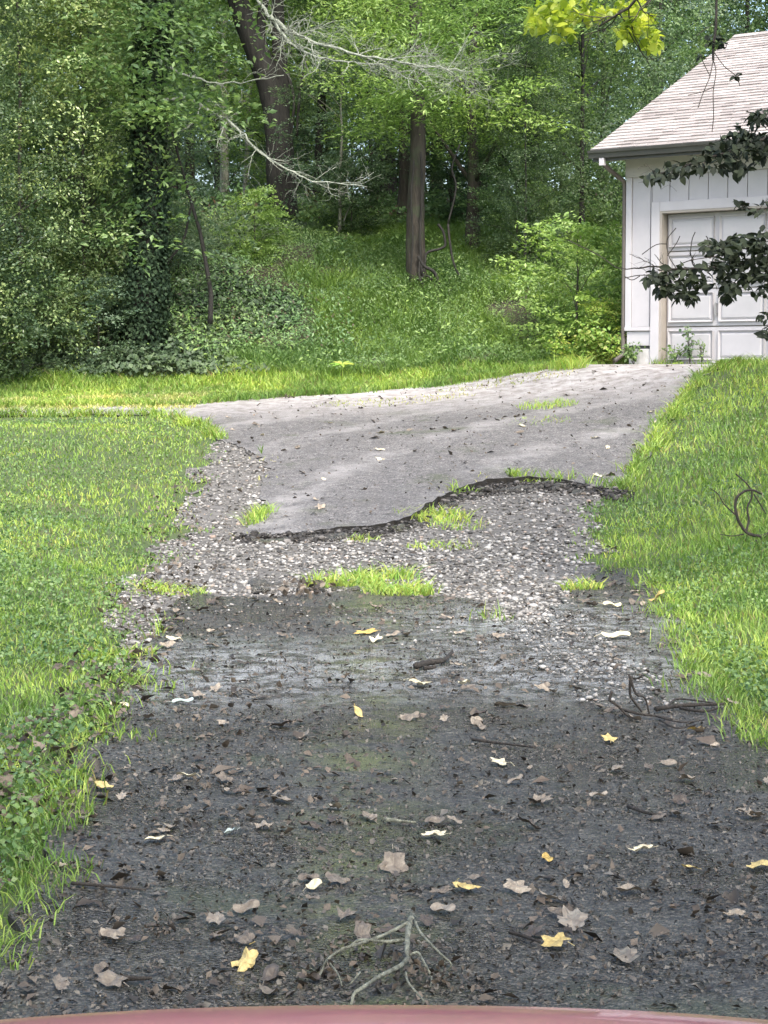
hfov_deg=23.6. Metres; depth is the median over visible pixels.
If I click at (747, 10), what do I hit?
evergreen tree
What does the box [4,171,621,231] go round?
crest plants
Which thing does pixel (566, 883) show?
fallen leaf
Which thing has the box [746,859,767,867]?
fallen leaf
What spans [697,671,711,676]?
fallen leaf
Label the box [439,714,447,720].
fallen leaf
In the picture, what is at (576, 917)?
fallen leaf
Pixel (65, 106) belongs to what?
broadleaf tree
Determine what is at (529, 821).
fallen leaf
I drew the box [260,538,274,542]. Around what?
asphalt chunk
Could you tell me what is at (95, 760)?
verge litter
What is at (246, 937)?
fallen leaf
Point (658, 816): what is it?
fallen leaf
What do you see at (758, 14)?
forest tree
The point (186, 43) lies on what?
broadleaf tree
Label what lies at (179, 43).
forest tree
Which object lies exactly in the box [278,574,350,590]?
leaf clump
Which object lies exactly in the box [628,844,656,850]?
fallen leaf
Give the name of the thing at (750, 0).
sky
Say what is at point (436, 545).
grass tuft
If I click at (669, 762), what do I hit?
fallen leaf
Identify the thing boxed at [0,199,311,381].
ivy bed
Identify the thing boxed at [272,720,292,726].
fallen leaf
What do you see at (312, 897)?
fallen leaf
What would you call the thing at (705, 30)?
evergreen tree
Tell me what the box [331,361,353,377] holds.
seedling
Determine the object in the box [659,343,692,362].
weed plant
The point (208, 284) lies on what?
sapling
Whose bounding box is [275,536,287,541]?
asphalt chunk
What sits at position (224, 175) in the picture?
bare tree
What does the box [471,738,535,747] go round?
stick
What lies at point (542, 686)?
fallen leaf
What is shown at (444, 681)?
fallen leaf
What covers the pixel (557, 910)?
fallen leaf
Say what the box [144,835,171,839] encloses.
fallen leaf
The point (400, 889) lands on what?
grit
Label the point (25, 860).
fallen leaf
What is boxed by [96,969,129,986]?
fallen leaf
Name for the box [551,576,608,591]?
grass tuft
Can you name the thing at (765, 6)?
forest tree
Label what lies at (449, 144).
understory tree
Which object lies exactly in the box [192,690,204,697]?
fallen leaf
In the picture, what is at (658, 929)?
leaf litter
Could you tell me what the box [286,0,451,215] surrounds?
understory tree
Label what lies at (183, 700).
fallen leaf
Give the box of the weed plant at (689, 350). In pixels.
[679,325,699,363]
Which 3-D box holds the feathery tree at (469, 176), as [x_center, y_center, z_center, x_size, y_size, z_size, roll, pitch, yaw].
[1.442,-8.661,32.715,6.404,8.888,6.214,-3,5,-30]
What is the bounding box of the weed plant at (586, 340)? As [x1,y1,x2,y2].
[577,323,613,360]
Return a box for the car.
[0,1005,767,1023]
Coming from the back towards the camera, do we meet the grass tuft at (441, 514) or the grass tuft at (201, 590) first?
the grass tuft at (441, 514)
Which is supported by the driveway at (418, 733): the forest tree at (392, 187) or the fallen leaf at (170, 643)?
the fallen leaf at (170, 643)
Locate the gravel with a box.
[100,441,681,704]
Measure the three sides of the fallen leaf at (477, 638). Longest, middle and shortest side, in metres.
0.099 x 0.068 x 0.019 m
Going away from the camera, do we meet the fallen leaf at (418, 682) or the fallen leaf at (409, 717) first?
the fallen leaf at (409, 717)
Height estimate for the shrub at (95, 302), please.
1.790 m
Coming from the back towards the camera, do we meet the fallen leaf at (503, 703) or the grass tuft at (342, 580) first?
the grass tuft at (342, 580)
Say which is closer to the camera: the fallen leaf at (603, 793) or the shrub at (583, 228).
the fallen leaf at (603, 793)
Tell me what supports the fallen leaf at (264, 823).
on the driveway at (418, 733)
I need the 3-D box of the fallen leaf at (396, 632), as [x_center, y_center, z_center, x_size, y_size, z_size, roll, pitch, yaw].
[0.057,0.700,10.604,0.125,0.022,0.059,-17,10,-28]
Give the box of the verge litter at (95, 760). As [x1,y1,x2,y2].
[0,469,224,889]
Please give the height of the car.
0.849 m
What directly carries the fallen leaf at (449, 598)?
on the driveway at (418, 733)
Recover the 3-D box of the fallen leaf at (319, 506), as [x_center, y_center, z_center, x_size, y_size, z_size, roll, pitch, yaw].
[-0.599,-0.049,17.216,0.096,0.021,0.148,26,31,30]
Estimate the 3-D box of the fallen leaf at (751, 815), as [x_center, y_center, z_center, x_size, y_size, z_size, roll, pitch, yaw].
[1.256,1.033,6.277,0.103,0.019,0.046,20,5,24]
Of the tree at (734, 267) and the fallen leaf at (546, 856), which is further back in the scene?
the tree at (734, 267)
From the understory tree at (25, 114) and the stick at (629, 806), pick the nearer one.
the stick at (629, 806)
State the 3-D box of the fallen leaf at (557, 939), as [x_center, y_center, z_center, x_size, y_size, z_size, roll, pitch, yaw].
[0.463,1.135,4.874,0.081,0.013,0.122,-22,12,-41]
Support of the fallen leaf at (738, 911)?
on the driveway at (418, 733)
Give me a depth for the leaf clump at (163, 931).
4.97 m
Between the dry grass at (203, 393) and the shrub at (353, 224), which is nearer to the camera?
the dry grass at (203, 393)
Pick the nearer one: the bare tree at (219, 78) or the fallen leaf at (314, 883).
the fallen leaf at (314, 883)
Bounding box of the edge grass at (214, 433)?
[0,352,767,526]
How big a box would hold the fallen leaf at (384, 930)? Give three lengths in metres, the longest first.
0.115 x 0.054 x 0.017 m
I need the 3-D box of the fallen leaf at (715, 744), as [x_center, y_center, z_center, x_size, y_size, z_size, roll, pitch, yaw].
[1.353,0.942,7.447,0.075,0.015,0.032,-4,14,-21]
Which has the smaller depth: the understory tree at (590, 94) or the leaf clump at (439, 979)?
the leaf clump at (439, 979)
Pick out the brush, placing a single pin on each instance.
(274, 338)
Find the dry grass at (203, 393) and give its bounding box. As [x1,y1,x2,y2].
[0,390,207,411]
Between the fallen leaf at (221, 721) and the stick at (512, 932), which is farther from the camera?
the fallen leaf at (221, 721)
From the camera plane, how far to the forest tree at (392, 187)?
45.26 m
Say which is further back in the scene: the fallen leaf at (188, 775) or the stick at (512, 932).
the fallen leaf at (188, 775)
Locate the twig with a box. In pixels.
[608,674,677,719]
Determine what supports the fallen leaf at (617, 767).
on the driveway at (418, 733)
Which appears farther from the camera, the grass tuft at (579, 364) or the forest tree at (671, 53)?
the forest tree at (671, 53)
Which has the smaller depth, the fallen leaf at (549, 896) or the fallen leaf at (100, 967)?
the fallen leaf at (100, 967)
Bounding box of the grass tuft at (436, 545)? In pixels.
[406,538,477,550]
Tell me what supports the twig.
on the driveway at (418, 733)
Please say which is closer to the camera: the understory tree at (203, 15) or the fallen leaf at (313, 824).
the fallen leaf at (313, 824)
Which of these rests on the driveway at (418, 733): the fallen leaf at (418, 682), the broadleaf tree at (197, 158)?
the fallen leaf at (418, 682)
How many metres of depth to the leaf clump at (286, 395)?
26.16 m
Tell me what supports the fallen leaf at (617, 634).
on the driveway at (418, 733)
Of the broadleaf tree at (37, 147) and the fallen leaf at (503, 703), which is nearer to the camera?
the fallen leaf at (503, 703)
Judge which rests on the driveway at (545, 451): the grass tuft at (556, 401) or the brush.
the grass tuft at (556, 401)
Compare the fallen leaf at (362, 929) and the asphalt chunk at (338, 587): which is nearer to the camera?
the fallen leaf at (362, 929)
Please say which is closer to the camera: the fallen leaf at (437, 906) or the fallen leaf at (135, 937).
the fallen leaf at (135, 937)
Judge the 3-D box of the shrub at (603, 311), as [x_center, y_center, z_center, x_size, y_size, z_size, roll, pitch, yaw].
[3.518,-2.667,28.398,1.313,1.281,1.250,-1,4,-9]
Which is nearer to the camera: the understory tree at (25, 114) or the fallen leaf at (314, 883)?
the fallen leaf at (314, 883)
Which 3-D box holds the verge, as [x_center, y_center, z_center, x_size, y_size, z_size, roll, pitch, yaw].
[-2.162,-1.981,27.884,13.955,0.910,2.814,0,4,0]
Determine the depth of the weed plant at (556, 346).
28.14 m
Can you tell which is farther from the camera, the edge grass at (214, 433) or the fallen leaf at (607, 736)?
the edge grass at (214, 433)
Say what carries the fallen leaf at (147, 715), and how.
on the driveway at (418, 733)
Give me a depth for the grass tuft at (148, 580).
12.87 m
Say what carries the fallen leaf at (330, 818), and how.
on the driveway at (418, 733)
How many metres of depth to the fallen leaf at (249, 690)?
8.71 m
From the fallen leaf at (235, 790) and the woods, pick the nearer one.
the fallen leaf at (235, 790)
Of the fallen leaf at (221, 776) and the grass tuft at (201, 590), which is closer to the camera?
the fallen leaf at (221, 776)
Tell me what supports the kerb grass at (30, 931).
on the driveway at (418, 733)
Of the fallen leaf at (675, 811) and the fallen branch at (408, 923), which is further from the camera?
the fallen leaf at (675, 811)
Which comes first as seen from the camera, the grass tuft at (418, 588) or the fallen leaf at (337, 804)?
the fallen leaf at (337, 804)
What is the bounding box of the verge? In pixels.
[0,355,712,404]
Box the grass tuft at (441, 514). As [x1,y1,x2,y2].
[392,501,482,522]
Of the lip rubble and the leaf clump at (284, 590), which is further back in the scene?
the lip rubble
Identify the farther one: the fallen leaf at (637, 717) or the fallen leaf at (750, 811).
the fallen leaf at (637, 717)
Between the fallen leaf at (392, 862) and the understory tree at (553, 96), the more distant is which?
the understory tree at (553, 96)
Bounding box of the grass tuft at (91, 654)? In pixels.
[75,641,164,662]
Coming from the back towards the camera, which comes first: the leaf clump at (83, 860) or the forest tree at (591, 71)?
the forest tree at (591, 71)
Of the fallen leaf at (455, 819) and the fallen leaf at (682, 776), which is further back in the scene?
the fallen leaf at (682, 776)
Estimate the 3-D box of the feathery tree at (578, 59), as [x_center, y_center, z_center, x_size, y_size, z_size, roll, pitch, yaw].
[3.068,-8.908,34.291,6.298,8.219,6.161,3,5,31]
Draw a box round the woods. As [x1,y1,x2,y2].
[6,0,766,197]
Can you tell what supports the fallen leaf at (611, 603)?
on the driveway at (418, 733)
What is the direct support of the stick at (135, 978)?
on the driveway at (418, 733)
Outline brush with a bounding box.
[124,213,357,354]
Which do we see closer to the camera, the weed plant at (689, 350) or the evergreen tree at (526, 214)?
the weed plant at (689, 350)
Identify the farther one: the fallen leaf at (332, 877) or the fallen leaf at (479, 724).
the fallen leaf at (479, 724)
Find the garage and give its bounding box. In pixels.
[587,31,767,363]
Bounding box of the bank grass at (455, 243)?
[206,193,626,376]
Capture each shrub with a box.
[0,265,94,383]
[47,271,159,365]
[167,203,222,276]
[207,184,300,261]
[304,164,388,235]
[424,123,519,225]
[455,161,564,257]
[489,211,628,360]
[570,297,626,363]
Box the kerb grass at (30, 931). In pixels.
[0,555,767,972]
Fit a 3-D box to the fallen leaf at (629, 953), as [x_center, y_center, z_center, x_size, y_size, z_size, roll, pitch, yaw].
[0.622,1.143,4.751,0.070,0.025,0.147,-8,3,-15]
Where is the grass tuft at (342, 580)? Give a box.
[296,565,391,590]
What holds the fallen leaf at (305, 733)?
on the driveway at (418, 733)
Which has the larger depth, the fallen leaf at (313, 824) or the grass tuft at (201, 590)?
the grass tuft at (201, 590)
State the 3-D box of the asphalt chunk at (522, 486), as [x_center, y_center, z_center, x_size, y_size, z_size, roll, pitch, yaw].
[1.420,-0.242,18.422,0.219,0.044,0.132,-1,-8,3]
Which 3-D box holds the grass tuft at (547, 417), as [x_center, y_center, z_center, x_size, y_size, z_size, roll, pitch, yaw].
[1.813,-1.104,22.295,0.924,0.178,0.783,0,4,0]
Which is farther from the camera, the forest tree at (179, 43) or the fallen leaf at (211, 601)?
the forest tree at (179, 43)
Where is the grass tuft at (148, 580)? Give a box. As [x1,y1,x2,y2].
[128,576,193,590]
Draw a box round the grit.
[0,567,767,1019]
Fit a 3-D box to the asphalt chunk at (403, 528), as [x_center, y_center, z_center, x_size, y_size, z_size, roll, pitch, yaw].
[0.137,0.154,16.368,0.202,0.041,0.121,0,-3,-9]
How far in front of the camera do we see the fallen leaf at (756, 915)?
5.11 m
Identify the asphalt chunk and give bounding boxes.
[247,577,266,586]
[250,536,260,541]
[251,586,270,592]
[257,581,269,586]
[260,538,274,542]
[268,581,285,586]
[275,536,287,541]
[325,532,349,541]
[331,586,343,590]
[347,585,359,590]
[392,527,410,530]
[413,522,424,525]
[438,501,458,504]
[501,487,520,491]
[516,485,532,488]
[553,483,567,486]
[572,489,582,495]
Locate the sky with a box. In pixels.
[26,0,767,200]
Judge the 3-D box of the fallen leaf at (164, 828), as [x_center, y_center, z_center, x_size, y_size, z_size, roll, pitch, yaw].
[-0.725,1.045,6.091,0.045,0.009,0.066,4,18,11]
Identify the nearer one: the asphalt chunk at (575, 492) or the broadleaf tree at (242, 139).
the asphalt chunk at (575, 492)
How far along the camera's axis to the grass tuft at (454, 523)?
16.50 m
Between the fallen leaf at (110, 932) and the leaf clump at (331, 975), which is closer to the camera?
the leaf clump at (331, 975)
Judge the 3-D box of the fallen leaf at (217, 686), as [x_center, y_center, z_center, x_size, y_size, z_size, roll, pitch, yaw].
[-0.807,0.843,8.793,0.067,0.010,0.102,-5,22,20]
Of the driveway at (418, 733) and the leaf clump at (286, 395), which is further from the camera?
the leaf clump at (286, 395)
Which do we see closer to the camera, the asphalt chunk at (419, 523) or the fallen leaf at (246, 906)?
the fallen leaf at (246, 906)
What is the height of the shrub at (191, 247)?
1.566 m
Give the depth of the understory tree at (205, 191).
30.52 m
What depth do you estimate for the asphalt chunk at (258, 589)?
12.72 m
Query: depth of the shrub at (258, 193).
33.00 m
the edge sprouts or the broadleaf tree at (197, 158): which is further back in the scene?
the broadleaf tree at (197, 158)
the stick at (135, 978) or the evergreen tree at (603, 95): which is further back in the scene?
the evergreen tree at (603, 95)
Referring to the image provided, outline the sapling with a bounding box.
[166,132,259,323]
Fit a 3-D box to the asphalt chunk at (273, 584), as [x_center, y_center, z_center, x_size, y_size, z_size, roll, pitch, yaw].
[-0.764,0.521,13.151,0.149,0.029,0.082,-9,21,-25]
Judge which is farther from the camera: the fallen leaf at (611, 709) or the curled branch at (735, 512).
the curled branch at (735, 512)
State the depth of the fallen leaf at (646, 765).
7.04 m
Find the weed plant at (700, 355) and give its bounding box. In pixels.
[695,341,707,363]
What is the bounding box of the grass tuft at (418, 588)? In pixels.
[350,572,442,595]
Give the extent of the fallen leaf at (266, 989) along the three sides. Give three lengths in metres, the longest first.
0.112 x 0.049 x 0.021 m
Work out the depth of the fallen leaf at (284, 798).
6.52 m
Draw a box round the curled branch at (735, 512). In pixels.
[710,474,767,542]
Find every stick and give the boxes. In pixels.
[71,881,145,890]
[123,974,151,980]
[383,817,415,823]
[413,650,453,670]
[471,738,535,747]
[508,930,540,942]
[626,804,666,816]
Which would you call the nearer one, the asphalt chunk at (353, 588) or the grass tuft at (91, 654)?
the grass tuft at (91, 654)
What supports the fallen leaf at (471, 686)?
on the driveway at (418, 733)
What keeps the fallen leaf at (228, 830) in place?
on the driveway at (418, 733)
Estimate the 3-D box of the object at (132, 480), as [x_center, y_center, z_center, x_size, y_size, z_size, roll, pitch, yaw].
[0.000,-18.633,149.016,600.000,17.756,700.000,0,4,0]
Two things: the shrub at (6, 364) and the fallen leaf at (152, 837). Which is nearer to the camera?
the fallen leaf at (152, 837)
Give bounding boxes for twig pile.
[654,698,723,728]
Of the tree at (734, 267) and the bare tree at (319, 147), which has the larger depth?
the bare tree at (319, 147)
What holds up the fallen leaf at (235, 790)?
on the driveway at (418, 733)
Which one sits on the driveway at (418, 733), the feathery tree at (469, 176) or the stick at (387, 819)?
the stick at (387, 819)
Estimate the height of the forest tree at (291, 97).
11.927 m
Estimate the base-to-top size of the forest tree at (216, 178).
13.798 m
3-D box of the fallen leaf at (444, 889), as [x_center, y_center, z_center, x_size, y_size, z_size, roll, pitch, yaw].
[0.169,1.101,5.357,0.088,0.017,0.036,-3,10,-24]
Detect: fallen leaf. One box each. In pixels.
[15,854,33,862]
[52,974,69,993]
[76,811,97,818]
[93,961,108,974]
[95,781,112,787]
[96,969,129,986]
[97,924,125,938]
[107,936,128,939]
[110,702,129,706]
[115,792,126,800]
[129,685,145,691]
[129,934,141,940]
[143,713,153,717]
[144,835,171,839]
[155,798,167,808]
[158,825,169,831]
[159,640,175,646]
[162,822,176,827]
[164,635,182,640]
[167,697,193,702]
[168,774,182,780]
[176,772,200,776]
[191,762,207,769]
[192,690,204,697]
[206,598,218,603]
[206,911,225,924]
[209,683,222,691]
[215,771,233,783]
[216,719,228,723]
[223,788,241,792]
[224,827,238,833]
[228,899,259,912]
[231,941,258,971]
[234,928,254,943]
[240,687,257,693]
[254,820,273,827]
[258,984,277,993]
[260,964,279,985]
[269,795,292,801]
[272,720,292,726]
[279,927,304,935]
[293,972,320,980]
[298,873,319,879]
[299,729,308,738]
[299,820,323,829]
[302,894,319,898]
[303,878,321,890]
[315,503,325,508]
[325,815,339,821]
[325,871,349,883]
[328,802,341,807]
[337,906,355,919]
[353,704,362,716]
[354,628,376,633]
[354,920,371,946]
[362,811,377,823]
[369,634,382,642]
[374,926,413,932]
[379,844,408,875]
[386,630,399,635]
[396,711,418,720]
[403,678,432,684]
[419,914,435,927]
[421,830,450,835]
[425,816,444,822]
[427,902,455,911]
[429,885,454,893]
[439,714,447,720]
[440,678,448,684]
[444,596,454,600]
[447,815,467,824]
[452,878,480,888]
[458,679,469,683]
[460,684,477,688]
[466,874,479,878]
[468,709,486,716]
[469,716,482,723]
[473,720,485,729]
[474,636,485,641]
[491,757,509,764]
[493,631,504,637]
[494,701,516,705]
[497,878,530,893]
[504,774,522,784]
[514,815,540,828]
[517,923,545,937]
[527,793,552,804]
[527,798,541,802]
[529,887,561,900]
[530,683,548,690]
[541,932,574,946]
[542,852,552,861]
[547,907,562,915]
[557,905,587,933]
[563,879,569,888]
[582,601,599,605]
[585,791,607,795]
[594,631,630,637]
[600,705,621,711]
[601,733,616,742]
[603,601,620,606]
[606,580,617,585]
[607,764,623,771]
[612,946,639,963]
[616,883,646,891]
[627,714,641,719]
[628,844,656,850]
[644,762,653,768]
[649,590,664,600]
[651,812,666,819]
[660,759,676,764]
[670,810,687,813]
[671,793,690,803]
[676,774,695,779]
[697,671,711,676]
[709,821,722,823]
[710,742,725,746]
[724,908,749,915]
[738,809,765,821]
[744,808,766,815]
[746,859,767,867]
[752,911,762,918]
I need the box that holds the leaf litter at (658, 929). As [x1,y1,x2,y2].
[0,363,767,1013]
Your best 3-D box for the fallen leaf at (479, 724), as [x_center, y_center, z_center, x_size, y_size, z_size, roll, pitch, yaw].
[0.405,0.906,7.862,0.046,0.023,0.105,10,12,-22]
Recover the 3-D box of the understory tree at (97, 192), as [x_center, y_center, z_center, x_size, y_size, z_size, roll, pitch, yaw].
[-4.695,-4.713,30.945,2.252,3.398,2.242,-1,4,-11]
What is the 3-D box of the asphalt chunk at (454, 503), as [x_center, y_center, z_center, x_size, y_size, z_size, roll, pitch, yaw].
[0.607,-0.077,17.665,0.249,0.045,0.130,-1,17,20]
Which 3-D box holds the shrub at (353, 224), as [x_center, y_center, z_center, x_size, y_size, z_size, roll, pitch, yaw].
[-0.687,-5.769,35.137,1.720,1.756,1.793,-1,4,-10]
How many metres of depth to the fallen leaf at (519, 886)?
5.39 m
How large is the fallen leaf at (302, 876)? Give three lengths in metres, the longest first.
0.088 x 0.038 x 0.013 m
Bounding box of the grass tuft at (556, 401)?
[516,396,577,409]
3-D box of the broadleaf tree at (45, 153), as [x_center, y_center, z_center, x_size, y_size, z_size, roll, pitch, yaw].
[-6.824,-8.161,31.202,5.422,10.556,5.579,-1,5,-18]
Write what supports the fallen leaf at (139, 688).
on the driveway at (418, 733)
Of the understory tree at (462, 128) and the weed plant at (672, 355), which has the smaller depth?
the weed plant at (672, 355)
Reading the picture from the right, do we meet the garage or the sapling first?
the garage
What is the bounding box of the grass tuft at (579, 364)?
[543,350,602,370]
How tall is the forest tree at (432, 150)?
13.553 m
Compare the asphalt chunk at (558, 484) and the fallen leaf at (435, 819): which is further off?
the asphalt chunk at (558, 484)
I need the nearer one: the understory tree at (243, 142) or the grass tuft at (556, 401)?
the grass tuft at (556, 401)
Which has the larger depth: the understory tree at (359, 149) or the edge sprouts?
the understory tree at (359, 149)
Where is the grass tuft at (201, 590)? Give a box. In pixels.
[127,579,212,596]
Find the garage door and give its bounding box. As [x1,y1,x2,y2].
[666,209,767,363]
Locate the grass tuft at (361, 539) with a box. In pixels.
[345,533,380,542]
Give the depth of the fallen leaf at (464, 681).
8.94 m
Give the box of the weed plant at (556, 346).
[543,330,578,360]
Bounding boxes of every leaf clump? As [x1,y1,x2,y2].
[55,855,109,870]
[141,921,200,940]
[265,579,330,598]
[274,393,294,397]
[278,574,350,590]
[290,950,357,988]
[381,951,456,985]
[392,966,484,994]
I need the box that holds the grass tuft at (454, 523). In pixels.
[427,516,490,530]
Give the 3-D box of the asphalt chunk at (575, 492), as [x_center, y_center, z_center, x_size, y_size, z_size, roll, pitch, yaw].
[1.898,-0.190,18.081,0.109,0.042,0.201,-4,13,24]
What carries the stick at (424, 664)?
on the driveway at (418, 733)
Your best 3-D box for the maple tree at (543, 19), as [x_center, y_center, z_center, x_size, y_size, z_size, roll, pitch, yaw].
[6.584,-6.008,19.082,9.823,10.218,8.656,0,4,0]
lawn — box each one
[0,390,331,969]
[470,357,767,752]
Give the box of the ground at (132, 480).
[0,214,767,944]
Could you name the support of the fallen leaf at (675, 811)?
on the driveway at (418, 733)
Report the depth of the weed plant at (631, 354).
27.23 m
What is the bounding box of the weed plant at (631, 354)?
[619,342,645,363]
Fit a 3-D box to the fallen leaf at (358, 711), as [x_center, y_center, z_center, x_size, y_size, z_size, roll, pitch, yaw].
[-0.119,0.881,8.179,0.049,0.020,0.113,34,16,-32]
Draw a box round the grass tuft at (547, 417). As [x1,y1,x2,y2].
[514,414,572,424]
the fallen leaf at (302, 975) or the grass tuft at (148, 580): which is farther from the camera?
the grass tuft at (148, 580)
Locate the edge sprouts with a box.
[230,441,673,539]
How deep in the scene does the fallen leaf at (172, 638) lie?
10.42 m
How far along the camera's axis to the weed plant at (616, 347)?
27.59 m
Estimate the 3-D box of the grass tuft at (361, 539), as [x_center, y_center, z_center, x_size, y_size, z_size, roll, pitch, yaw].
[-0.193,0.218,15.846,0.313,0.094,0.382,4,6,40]
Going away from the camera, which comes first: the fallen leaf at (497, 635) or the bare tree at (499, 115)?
the fallen leaf at (497, 635)
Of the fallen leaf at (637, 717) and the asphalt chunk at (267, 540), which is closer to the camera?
the fallen leaf at (637, 717)
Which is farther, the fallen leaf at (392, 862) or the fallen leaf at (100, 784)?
the fallen leaf at (100, 784)
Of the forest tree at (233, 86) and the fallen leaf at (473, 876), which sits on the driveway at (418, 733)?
the fallen leaf at (473, 876)
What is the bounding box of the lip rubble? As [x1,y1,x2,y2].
[232,480,634,543]
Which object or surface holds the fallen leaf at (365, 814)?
on the driveway at (418, 733)
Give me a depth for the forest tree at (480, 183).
43.29 m
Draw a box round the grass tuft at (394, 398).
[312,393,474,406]
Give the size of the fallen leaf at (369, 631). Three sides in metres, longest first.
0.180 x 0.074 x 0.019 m
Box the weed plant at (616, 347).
[592,322,626,363]
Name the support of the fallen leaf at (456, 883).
on the driveway at (418, 733)
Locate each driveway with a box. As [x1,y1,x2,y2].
[0,364,717,534]
[0,567,767,1019]
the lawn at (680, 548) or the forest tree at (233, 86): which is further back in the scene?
the forest tree at (233, 86)
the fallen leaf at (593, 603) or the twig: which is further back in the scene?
the fallen leaf at (593, 603)
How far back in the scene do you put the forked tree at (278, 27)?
36.20 m
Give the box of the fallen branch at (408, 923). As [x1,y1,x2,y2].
[319,912,451,1004]
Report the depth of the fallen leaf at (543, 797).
6.51 m
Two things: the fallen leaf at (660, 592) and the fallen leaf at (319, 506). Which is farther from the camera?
the fallen leaf at (319, 506)
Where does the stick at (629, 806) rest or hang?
on the driveway at (418, 733)
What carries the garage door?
in the garage
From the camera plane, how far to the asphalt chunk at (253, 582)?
13.15 m
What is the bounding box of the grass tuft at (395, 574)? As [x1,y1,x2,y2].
[336,559,424,581]
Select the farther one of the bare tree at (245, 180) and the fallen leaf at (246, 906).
the bare tree at (245, 180)
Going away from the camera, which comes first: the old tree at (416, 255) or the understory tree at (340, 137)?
the old tree at (416, 255)
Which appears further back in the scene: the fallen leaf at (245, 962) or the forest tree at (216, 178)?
the forest tree at (216, 178)
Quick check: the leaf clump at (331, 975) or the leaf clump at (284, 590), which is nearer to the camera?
the leaf clump at (331, 975)
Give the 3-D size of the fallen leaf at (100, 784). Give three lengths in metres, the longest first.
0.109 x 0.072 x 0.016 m
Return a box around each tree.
[0,0,108,389]
[0,0,131,306]
[0,0,173,369]
[0,0,175,210]
[0,0,206,282]
[0,0,212,340]
[0,0,215,235]
[0,0,244,210]
[0,7,78,204]
[31,1,222,205]
[35,0,378,350]
[37,130,136,312]
[50,3,219,196]
[62,0,326,202]
[67,71,258,309]
[97,0,295,195]
[177,0,332,199]
[177,0,526,219]
[179,0,270,194]
[179,2,326,201]
[180,61,231,189]
[181,10,244,146]
[183,5,359,190]
[194,0,374,195]
[196,0,351,187]
[196,1,312,196]
[198,74,265,192]
[201,10,293,161]
[230,0,515,205]
[240,2,373,195]
[249,0,400,200]
[250,53,359,193]
[251,0,361,204]
[253,18,409,230]
[255,0,531,218]
[270,1,333,97]
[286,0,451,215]
[291,0,591,291]
[294,46,396,197]
[300,0,643,249]
[319,2,512,202]
[326,0,494,186]
[335,1,462,187]
[358,0,553,206]
[375,1,611,192]
[377,0,698,214]
[425,5,587,203]
[426,3,541,180]
[429,1,666,184]
[452,17,590,272]
[465,8,596,181]
[467,0,727,239]
[483,0,650,196]
[484,0,731,203]
[497,1,523,196]
[519,0,671,71]
[545,5,698,188]
[546,0,763,114]
[552,0,767,190]
[568,0,767,340]
[605,0,767,111]
[622,1,767,107]
[656,0,767,64]
[733,0,767,34]
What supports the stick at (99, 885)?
on the driveway at (418, 733)
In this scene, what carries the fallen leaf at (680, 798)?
on the driveway at (418, 733)
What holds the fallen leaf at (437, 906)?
on the driveway at (418, 733)
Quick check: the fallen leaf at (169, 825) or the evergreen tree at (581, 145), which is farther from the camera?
the evergreen tree at (581, 145)
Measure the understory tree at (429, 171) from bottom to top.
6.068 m
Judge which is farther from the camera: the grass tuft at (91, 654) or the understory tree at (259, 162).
the understory tree at (259, 162)

